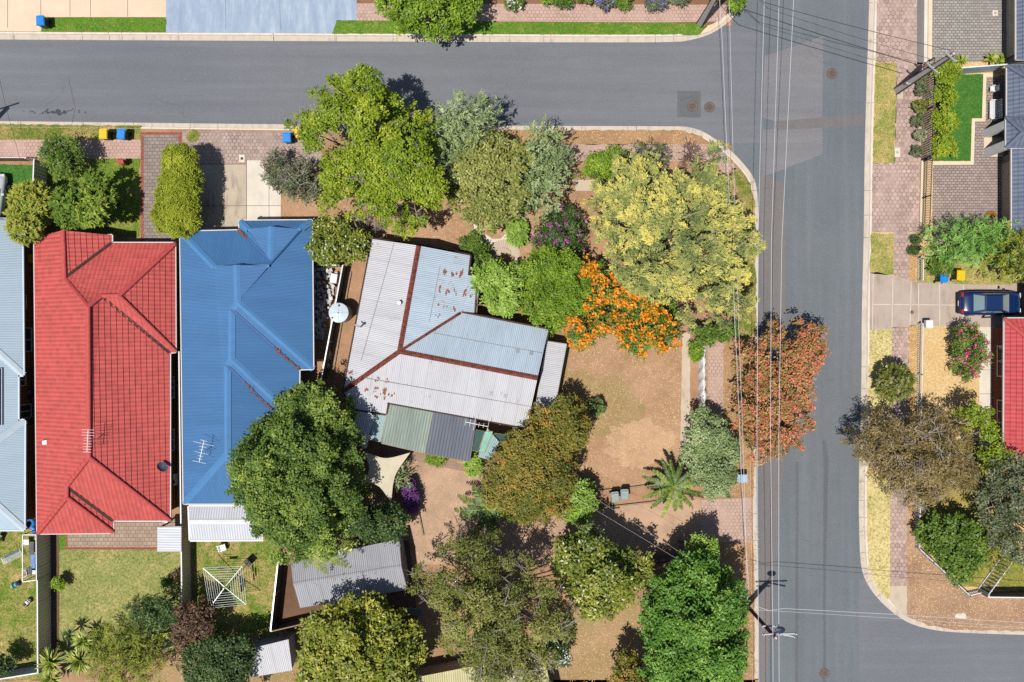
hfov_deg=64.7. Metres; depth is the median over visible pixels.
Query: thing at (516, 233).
shrub
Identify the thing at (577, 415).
fallen leaves
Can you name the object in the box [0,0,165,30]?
footpath
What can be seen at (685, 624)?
lime tree
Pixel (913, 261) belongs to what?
straw bed
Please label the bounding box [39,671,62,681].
cordyline
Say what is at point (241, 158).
pit lid
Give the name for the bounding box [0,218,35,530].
grey roof house
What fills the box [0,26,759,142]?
street
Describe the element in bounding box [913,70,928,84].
topiary ball
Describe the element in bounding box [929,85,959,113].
citrus bush
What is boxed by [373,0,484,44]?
street tree
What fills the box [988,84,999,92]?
garden chair
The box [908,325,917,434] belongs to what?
straw bed
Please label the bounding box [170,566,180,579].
rose bush
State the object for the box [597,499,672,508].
garden edging
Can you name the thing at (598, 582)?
leafy tree
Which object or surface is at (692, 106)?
manhole cover
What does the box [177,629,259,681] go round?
leafy tree
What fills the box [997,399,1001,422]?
window
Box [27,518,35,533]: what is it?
slide
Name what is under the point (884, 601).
gutter
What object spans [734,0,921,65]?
power line
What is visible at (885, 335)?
verge grass
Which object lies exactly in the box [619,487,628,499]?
wheelie bin
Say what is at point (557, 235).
flowering bush
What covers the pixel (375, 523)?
leafy tree
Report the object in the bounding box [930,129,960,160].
citrus bush
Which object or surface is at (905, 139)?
footpath
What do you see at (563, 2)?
garden shrub
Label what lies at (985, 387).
house path
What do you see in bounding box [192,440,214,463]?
tv antenna
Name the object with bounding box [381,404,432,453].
lean to
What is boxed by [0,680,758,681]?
ground
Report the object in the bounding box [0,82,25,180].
power line
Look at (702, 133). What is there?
gutter
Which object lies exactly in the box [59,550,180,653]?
back lawn
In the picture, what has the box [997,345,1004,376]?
window
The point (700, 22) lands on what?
power pole
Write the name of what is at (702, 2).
land
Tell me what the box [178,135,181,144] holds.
driveway border
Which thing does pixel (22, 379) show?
window
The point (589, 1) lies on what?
garden shrub
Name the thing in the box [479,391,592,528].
autumn tree
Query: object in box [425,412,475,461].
lean to
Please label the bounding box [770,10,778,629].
power line
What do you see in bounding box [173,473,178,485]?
air conditioner
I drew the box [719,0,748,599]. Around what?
power line
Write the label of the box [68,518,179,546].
patio
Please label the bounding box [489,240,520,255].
garden edging
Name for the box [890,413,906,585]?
footpath
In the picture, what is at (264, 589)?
back lawn
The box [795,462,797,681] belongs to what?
tyre mark
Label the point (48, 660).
cordyline
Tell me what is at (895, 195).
footpath
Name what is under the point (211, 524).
patio roof
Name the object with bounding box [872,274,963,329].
driveway joint
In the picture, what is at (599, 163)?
round shrub
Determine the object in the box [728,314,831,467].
red gum tree
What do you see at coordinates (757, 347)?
power line
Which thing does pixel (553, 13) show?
footpath
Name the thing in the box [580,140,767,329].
broadleaf tree
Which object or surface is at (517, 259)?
stone path
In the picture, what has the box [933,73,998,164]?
lawn border
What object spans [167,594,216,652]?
purple tree
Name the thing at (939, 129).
lush grass tufts
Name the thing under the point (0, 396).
solar panel
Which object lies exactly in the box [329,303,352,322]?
water tank
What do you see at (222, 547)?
garden chair
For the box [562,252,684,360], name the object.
orange grevillea
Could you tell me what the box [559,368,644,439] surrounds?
dirt patch
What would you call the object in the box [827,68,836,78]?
manhole cover
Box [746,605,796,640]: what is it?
power pole
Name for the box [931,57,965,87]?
citrus bush
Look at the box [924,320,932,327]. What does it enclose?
meter box
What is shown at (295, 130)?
wheelie bin
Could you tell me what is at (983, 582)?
slat gate
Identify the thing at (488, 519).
tree fern
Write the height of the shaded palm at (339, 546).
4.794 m
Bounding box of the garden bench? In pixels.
[986,98,1002,120]
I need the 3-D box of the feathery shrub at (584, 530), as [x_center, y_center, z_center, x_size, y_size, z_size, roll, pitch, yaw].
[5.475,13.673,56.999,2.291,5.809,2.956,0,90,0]
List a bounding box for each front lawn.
[0,164,32,217]
[46,159,140,236]
[937,74,982,160]
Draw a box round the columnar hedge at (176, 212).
[147,142,205,239]
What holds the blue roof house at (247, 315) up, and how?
on the land at (430, 621)
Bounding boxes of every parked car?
[0,173,10,217]
[957,288,1021,317]
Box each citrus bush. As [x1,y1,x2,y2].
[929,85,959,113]
[929,109,962,135]
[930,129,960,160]
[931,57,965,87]
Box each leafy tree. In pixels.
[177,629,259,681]
[292,590,427,681]
[343,499,409,546]
[548,519,654,623]
[605,644,650,681]
[911,509,990,588]
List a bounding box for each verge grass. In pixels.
[0,124,140,139]
[41,17,165,31]
[332,20,706,34]
[732,167,756,340]
[867,328,891,408]
[867,473,889,599]
[869,233,893,274]
[873,62,896,163]
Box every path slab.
[573,180,602,190]
[889,586,906,616]
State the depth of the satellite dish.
56.86 m
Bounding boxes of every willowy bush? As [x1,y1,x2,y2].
[84,613,175,681]
[980,516,1023,578]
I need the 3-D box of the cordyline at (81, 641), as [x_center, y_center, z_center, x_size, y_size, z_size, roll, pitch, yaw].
[-30.967,21.695,58.825,1.981,2.150,1.704,42,90,0]
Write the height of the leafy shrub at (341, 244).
4.341 m
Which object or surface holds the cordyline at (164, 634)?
on the back lawn at (103, 573)
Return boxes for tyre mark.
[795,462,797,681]
[822,440,828,681]
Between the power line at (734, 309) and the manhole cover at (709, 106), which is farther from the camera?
the manhole cover at (709, 106)
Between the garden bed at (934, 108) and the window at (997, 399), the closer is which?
the window at (997, 399)
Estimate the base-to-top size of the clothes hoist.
1.920 m
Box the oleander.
[948,321,994,383]
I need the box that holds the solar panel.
[0,368,1,425]
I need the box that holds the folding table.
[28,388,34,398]
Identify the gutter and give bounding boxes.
[0,10,738,41]
[0,121,758,679]
[859,0,1023,634]
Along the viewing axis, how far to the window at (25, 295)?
58.46 m
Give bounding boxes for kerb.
[0,15,724,37]
[43,127,752,666]
[864,0,997,627]
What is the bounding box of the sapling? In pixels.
[684,531,719,556]
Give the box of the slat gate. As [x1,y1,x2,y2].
[977,545,1018,596]
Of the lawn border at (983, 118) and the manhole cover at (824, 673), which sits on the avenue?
the manhole cover at (824, 673)
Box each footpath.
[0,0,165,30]
[0,140,140,158]
[182,131,325,166]
[357,3,728,21]
[504,144,735,172]
[707,341,723,495]
[872,163,919,231]
[876,0,916,61]
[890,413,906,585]
[891,327,908,412]
[893,232,909,279]
[895,62,923,162]
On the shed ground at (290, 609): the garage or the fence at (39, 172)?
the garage
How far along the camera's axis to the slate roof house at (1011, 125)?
57.22 m
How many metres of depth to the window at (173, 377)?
59.05 m
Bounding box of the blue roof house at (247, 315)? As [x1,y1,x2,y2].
[179,218,315,505]
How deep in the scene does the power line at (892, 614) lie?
54.17 m
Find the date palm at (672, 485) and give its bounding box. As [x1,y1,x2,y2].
[641,458,702,516]
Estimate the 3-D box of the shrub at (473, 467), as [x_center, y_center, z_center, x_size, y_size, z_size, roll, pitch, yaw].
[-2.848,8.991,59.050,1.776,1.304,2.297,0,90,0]
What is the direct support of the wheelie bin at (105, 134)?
on the verge grass at (84, 133)
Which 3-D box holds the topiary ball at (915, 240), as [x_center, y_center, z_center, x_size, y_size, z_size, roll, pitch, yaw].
[29.625,-7.404,59.236,1.095,0.688,0.903,0,90,0]
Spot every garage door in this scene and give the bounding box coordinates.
[1001,161,1009,225]
[1006,0,1013,58]
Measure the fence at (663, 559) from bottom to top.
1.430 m
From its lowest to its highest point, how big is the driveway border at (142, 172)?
0.001 m
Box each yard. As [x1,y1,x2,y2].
[145,636,435,681]
[404,459,516,565]
[537,330,681,492]
[552,597,652,681]
[603,417,676,469]
[917,327,978,435]
[921,439,1023,590]
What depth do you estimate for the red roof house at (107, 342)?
56.60 m
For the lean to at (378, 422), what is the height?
0.305 m
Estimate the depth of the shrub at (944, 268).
58.63 m
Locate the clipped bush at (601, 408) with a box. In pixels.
[586,396,606,417]
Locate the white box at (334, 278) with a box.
[330,273,338,283]
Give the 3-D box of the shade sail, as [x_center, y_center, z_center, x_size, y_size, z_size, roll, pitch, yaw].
[-8.954,9.741,58.650,3.438,2.500,3.688,0,90,0]
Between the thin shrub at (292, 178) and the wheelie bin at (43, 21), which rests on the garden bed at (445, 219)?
the thin shrub at (292, 178)
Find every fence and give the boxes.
[0,157,32,161]
[0,666,39,679]
[32,159,47,229]
[36,535,51,673]
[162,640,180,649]
[178,350,191,645]
[270,558,283,630]
[270,612,345,631]
[321,265,347,380]
[644,554,683,563]
[698,346,705,410]
[919,157,932,235]
[921,57,934,159]
[929,64,1007,74]
[978,591,1023,597]
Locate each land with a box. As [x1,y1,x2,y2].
[0,0,727,34]
[0,129,747,679]
[867,52,1023,598]
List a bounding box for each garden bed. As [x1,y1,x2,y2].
[281,131,575,264]
[921,63,936,160]
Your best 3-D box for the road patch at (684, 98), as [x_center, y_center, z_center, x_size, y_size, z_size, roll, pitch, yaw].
[13.142,-17.577,59.997,1.773,0.001,1.983,0,90,0]
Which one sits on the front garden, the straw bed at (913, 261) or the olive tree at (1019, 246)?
the olive tree at (1019, 246)
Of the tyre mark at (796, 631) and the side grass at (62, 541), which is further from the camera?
the tyre mark at (796, 631)
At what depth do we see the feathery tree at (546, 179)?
55.25 m
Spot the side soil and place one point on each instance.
(335, 377)
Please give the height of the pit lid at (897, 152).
0.024 m
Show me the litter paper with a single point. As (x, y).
(962, 615)
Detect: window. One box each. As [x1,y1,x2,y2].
[20,375,25,385]
[20,403,31,418]
[22,295,26,308]
[25,327,31,351]
[172,376,174,397]
[172,428,174,450]
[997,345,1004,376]
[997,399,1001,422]
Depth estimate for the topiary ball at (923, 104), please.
59.01 m
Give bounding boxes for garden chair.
[216,543,227,551]
[243,556,253,566]
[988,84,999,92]
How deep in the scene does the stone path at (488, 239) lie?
59.86 m
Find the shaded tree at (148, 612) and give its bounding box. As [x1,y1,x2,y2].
[126,592,178,636]
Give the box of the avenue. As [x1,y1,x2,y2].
[732,0,868,681]
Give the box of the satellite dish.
[157,462,167,471]
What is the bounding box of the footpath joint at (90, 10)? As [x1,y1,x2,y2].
[7,0,127,27]
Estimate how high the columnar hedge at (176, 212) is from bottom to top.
4.232 m
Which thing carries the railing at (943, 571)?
on the corner dirt at (950, 610)
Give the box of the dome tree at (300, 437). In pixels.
[224,378,372,566]
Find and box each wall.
[923,0,927,62]
[927,0,931,60]
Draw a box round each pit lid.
[239,155,244,161]
[895,148,899,156]
[897,91,902,98]
[992,10,997,15]
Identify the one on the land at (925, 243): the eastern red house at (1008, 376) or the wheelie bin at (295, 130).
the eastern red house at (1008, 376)
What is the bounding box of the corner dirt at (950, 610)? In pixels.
[907,437,1023,631]
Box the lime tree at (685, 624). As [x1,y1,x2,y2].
[635,544,753,681]
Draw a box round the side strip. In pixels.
[917,0,922,62]
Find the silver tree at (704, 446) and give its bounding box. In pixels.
[678,401,745,502]
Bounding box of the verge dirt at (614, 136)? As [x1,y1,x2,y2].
[440,129,707,144]
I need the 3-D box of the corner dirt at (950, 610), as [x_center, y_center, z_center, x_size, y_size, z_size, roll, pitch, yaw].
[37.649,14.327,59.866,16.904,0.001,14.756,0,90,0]
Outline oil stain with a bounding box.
[29,108,86,115]
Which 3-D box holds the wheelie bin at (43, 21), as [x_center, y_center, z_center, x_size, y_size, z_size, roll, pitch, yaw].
[-34.372,-23.367,59.341,0.600,1.038,0.755,-3,90,0]
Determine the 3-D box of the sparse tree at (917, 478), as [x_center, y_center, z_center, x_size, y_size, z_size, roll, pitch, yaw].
[27.784,8.337,56.447,9.191,6.914,7.742,0,90,0]
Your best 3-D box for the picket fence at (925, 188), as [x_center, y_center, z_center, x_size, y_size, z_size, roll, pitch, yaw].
[30.323,-10.556,59.200,0.115,1.400,5.493,2,90,0]
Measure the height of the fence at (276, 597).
1.630 m
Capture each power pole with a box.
[696,0,716,27]
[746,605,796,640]
[893,50,956,94]
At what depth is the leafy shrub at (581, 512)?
57.36 m
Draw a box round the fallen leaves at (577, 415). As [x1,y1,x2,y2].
[405,210,681,562]
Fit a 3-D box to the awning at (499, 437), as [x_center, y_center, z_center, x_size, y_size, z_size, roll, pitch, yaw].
[-0.641,7.068,58.252,1.422,0.305,0.740,8,90,0]
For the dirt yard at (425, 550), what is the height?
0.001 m
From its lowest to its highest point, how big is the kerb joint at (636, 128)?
0.123 m
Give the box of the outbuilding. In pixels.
[413,650,548,681]
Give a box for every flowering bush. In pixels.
[529,201,590,257]
[541,634,572,667]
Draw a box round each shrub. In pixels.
[0,652,17,678]
[36,131,87,180]
[49,576,66,592]
[259,147,325,206]
[304,212,372,268]
[390,457,415,492]
[399,478,420,514]
[423,454,447,467]
[456,230,493,265]
[462,451,483,479]
[469,257,524,318]
[503,0,523,12]
[503,217,530,248]
[541,0,558,7]
[554,0,573,8]
[563,478,599,524]
[577,0,592,4]
[579,520,607,551]
[581,143,630,181]
[592,0,615,12]
[613,0,633,12]
[620,136,671,171]
[644,0,669,12]
[647,289,684,321]
[668,0,690,6]
[677,135,707,168]
[686,341,704,363]
[687,318,741,347]
[725,0,746,13]
[921,211,1020,269]
[925,251,958,276]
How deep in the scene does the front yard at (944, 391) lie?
59.87 m
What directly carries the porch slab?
on the porch paving
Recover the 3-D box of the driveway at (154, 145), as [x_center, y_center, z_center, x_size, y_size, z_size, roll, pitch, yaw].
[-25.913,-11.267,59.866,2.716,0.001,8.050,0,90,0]
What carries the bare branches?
on the garden bed at (445, 219)
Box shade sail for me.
[364,452,409,502]
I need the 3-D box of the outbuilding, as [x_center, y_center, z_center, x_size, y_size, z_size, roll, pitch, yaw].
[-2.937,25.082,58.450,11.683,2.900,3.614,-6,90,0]
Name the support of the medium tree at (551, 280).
on the land at (430, 621)
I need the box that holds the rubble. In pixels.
[314,267,337,339]
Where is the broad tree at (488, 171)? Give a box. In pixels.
[440,126,538,236]
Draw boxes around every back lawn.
[0,530,49,679]
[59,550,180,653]
[192,537,279,638]
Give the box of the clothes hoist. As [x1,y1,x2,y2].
[203,566,245,607]
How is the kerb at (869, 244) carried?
on the avenue
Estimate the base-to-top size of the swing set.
1.795 m
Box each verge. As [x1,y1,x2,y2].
[723,542,754,681]
[724,331,755,497]
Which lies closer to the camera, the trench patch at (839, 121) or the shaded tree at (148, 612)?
the shaded tree at (148, 612)
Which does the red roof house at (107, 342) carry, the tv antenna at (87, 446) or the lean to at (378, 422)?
the tv antenna at (87, 446)
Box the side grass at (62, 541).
[59,534,65,549]
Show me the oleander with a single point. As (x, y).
(971, 353)
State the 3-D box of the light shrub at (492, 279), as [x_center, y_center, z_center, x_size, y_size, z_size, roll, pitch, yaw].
[-0.998,-3.779,57.746,4.291,4.329,4.421,0,90,0]
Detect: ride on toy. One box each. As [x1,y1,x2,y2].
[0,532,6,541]
[10,580,20,587]
[23,597,32,605]
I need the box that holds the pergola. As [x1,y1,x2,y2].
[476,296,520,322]
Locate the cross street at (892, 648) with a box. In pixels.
[859,579,1023,681]
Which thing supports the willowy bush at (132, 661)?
on the back lawn at (103, 573)
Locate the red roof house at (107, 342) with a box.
[33,230,180,534]
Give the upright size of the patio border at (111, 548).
0.001 m
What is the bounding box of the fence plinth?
[919,161,923,231]
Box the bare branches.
[352,197,417,235]
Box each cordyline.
[35,644,66,675]
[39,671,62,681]
[59,625,77,644]
[62,646,95,677]
[71,629,93,651]
[151,627,169,644]
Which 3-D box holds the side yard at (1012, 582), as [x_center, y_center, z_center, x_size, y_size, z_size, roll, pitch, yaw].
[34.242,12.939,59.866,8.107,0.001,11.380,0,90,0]
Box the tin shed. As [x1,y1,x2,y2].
[250,631,296,676]
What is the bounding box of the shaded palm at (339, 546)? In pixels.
[280,517,359,575]
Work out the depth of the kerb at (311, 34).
59.87 m
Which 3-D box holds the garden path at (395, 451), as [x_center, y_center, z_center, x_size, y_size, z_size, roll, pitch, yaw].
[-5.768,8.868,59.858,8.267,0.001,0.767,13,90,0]
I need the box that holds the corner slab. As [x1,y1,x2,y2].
[701,10,732,33]
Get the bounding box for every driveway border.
[141,132,181,241]
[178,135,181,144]
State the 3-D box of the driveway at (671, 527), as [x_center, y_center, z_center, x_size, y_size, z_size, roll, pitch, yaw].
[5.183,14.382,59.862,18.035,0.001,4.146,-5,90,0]
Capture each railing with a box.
[915,323,923,516]
[915,514,980,596]
[917,257,923,280]
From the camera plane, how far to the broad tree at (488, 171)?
54.57 m
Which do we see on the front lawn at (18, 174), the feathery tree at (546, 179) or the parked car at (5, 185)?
the parked car at (5, 185)
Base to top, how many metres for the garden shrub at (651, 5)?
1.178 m
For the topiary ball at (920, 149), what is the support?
on the footpath at (905, 139)
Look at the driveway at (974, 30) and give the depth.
59.86 m
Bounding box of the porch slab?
[984,137,1002,156]
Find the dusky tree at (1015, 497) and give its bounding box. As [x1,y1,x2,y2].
[969,451,1023,569]
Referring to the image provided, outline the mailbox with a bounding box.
[117,159,128,165]
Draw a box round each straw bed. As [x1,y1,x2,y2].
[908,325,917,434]
[909,243,917,281]
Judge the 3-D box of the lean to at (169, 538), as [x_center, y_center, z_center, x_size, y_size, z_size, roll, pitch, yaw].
[-24.512,14.156,58.825,1.815,2.150,1.860,0,90,0]
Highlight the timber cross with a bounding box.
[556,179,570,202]
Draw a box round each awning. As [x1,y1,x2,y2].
[472,429,484,451]
[479,431,492,452]
[494,433,508,442]
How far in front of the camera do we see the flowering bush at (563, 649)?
56.99 m
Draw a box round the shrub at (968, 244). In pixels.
[921,211,1020,269]
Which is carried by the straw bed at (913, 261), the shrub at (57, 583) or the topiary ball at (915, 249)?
the topiary ball at (915, 249)
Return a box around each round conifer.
[2,178,61,246]
[47,182,97,230]
[74,166,120,228]
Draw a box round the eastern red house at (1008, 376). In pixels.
[992,317,1023,475]
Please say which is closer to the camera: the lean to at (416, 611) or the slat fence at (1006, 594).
the lean to at (416, 611)
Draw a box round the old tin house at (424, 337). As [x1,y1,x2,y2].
[342,237,549,428]
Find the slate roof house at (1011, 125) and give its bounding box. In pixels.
[984,0,1023,232]
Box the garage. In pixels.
[291,535,409,607]
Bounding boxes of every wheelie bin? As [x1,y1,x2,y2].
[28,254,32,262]
[36,15,51,28]
[99,129,113,139]
[116,128,131,140]
[282,132,293,143]
[293,127,301,138]
[609,490,619,502]
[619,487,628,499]
[734,472,747,482]
[933,272,948,283]
[950,270,964,280]
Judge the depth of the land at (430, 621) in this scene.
59.87 m
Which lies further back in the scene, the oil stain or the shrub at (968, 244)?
the oil stain
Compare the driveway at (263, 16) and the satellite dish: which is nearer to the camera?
the satellite dish
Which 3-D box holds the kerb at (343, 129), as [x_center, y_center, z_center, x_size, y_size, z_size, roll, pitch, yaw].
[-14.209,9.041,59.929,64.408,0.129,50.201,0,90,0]
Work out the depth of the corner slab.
59.86 m
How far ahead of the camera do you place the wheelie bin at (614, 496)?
58.84 m
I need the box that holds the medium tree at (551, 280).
[517,243,594,336]
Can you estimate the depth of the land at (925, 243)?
59.87 m
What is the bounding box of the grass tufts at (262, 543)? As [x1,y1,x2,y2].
[0,17,1001,676]
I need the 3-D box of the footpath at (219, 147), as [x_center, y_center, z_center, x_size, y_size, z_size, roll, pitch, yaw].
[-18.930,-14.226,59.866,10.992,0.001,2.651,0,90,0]
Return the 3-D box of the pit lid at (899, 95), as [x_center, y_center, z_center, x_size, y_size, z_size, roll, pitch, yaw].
[28.726,-18.332,59.848,0.450,0.024,0.800,0,90,0]
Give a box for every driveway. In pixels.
[144,135,178,242]
[166,0,356,33]
[195,164,245,229]
[247,160,280,219]
[462,499,700,566]
[701,497,752,541]
[870,272,1023,329]
[931,0,1005,62]
[932,157,1001,242]
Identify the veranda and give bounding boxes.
[534,341,566,415]
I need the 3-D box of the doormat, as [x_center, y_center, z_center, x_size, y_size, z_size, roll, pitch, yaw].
[35.451,-9.408,59.847,1.000,0.025,0.500,0,90,0]
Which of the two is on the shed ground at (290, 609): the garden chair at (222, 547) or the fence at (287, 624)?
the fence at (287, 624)
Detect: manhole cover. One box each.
[687,101,697,111]
[704,102,714,111]
[819,668,829,678]
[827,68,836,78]
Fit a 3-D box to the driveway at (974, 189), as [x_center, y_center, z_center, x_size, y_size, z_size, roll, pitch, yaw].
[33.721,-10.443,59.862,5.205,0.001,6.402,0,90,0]
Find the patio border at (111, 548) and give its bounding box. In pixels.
[66,534,156,549]
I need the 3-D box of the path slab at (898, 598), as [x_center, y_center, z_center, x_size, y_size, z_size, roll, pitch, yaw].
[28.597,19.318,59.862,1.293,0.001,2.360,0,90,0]
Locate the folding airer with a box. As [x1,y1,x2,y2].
[1,549,21,563]
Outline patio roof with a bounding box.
[187,505,263,541]
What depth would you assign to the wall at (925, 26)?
59.66 m
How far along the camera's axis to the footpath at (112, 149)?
59.86 m
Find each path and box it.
[27,226,49,529]
[379,444,487,475]
[472,220,507,244]
[489,245,520,264]
[680,332,689,465]
[979,327,994,447]
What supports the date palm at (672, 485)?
on the land at (430, 621)
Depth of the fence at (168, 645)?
58.67 m
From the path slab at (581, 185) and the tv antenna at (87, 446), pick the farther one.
the path slab at (581, 185)
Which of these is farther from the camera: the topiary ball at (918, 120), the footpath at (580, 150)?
the footpath at (580, 150)
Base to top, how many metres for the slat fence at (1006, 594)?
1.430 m
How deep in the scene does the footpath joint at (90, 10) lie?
59.86 m
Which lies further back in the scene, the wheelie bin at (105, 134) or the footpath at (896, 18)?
the footpath at (896, 18)
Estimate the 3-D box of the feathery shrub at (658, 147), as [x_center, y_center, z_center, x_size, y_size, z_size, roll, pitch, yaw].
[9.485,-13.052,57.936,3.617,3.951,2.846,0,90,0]
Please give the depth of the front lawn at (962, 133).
59.86 m
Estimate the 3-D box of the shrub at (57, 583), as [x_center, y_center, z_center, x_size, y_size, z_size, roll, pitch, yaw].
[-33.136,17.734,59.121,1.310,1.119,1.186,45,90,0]
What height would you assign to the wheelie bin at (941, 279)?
1.038 m
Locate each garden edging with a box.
[333,272,351,369]
[409,468,423,535]
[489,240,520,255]
[495,248,510,255]
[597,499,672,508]
[598,483,656,491]
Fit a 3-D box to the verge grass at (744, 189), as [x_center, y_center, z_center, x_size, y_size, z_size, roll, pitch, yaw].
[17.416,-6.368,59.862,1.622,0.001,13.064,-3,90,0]
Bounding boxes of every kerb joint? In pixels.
[82,122,757,661]
[859,39,882,596]
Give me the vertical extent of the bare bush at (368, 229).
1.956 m
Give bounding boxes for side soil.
[302,265,360,400]
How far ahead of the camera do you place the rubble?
59.52 m
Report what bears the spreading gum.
on the land at (430, 621)
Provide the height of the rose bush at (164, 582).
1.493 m
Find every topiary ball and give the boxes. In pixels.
[906,245,920,256]
[909,144,923,157]
[909,234,923,245]
[910,99,927,114]
[911,114,924,127]
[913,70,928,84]
[914,128,927,140]
[915,82,927,95]
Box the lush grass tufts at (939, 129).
[1,76,981,204]
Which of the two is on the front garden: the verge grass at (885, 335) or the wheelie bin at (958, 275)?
the wheelie bin at (958, 275)
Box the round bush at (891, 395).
[874,362,917,404]
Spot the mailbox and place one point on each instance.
(123, 162)
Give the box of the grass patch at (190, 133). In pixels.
[186,129,199,141]
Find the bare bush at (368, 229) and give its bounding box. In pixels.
[350,207,388,243]
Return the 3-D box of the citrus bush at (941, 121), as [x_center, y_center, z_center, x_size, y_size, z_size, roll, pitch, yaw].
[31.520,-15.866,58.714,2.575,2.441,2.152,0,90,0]
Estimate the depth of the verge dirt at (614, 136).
59.86 m
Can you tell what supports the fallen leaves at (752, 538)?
on the land at (430, 621)
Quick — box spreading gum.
[403,522,581,681]
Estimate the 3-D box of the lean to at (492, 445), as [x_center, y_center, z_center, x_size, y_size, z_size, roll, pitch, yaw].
[-1.589,7.460,58.900,1.122,2.000,2.211,18,90,0]
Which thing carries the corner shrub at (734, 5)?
on the corner slab
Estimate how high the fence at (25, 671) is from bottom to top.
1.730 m
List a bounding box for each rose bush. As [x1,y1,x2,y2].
[159,576,174,589]
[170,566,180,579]
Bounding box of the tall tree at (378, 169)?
[280,62,450,240]
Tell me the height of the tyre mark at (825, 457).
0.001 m
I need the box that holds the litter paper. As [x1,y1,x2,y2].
[955,613,966,618]
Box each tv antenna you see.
[82,429,107,450]
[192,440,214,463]
[465,418,488,431]
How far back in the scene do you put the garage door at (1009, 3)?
59.47 m
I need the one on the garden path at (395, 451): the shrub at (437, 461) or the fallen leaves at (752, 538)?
the shrub at (437, 461)
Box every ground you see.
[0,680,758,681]
[274,540,417,631]
[723,19,731,150]
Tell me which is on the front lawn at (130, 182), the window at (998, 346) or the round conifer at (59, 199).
the round conifer at (59, 199)
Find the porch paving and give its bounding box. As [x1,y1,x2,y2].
[974,76,1006,159]
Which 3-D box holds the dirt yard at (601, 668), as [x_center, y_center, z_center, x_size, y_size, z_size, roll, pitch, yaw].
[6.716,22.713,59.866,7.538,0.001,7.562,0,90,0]
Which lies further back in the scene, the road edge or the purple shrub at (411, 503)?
the road edge
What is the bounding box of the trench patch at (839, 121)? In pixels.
[776,114,863,129]
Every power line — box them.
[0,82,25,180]
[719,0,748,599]
[729,6,747,589]
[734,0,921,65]
[757,20,763,667]
[757,606,1023,622]
[762,0,950,50]
[763,4,936,60]
[765,610,1023,627]
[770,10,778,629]
[779,0,793,404]
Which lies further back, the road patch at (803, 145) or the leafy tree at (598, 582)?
the road patch at (803, 145)
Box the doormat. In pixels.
[984,211,997,216]
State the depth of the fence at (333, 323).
58.92 m
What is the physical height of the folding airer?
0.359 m
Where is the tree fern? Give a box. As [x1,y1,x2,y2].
[454,475,515,534]
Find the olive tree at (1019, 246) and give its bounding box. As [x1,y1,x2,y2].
[980,219,1023,284]
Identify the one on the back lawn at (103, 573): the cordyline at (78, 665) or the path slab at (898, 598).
the cordyline at (78, 665)
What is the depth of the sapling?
56.20 m
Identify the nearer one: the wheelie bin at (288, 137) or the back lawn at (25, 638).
the wheelie bin at (288, 137)
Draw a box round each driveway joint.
[200,160,280,219]
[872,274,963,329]
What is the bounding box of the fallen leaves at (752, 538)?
[502,128,1023,681]
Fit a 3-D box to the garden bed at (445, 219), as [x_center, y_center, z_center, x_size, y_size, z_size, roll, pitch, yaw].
[-6.187,-10.647,59.866,21.916,0.001,10.102,0,90,0]
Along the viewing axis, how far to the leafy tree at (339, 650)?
54.19 m
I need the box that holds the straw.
[907,255,1014,630]
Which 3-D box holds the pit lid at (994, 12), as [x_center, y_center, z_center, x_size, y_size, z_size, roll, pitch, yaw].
[35.774,-24.281,59.848,0.400,0.024,0.400,0,90,0]
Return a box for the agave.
[956,51,1007,68]
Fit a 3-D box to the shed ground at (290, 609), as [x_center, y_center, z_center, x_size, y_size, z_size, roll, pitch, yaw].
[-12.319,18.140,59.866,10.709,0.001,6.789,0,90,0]
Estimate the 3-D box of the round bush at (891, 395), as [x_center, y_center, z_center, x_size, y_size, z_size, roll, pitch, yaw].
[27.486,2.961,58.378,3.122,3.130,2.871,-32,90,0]
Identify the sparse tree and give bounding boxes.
[839,405,982,511]
[950,396,1017,473]
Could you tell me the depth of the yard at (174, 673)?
59.86 m
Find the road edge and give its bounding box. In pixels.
[760,174,786,681]
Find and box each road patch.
[677,91,700,117]
[762,36,822,121]
[762,128,822,176]
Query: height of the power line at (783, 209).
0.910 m
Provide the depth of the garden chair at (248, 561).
59.47 m
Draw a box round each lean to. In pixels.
[157,522,181,551]
[354,411,373,448]
[370,414,385,441]
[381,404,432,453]
[404,608,423,615]
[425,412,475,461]
[478,429,498,459]
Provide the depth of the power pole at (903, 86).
55.48 m
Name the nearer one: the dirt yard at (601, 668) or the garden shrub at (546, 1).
the garden shrub at (546, 1)
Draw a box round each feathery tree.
[426,87,505,193]
[520,114,578,224]
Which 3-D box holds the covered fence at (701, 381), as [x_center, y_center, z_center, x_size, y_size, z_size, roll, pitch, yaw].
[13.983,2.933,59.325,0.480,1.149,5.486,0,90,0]
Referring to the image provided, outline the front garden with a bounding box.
[918,258,1023,284]
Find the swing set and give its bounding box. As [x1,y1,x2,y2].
[16,529,50,581]

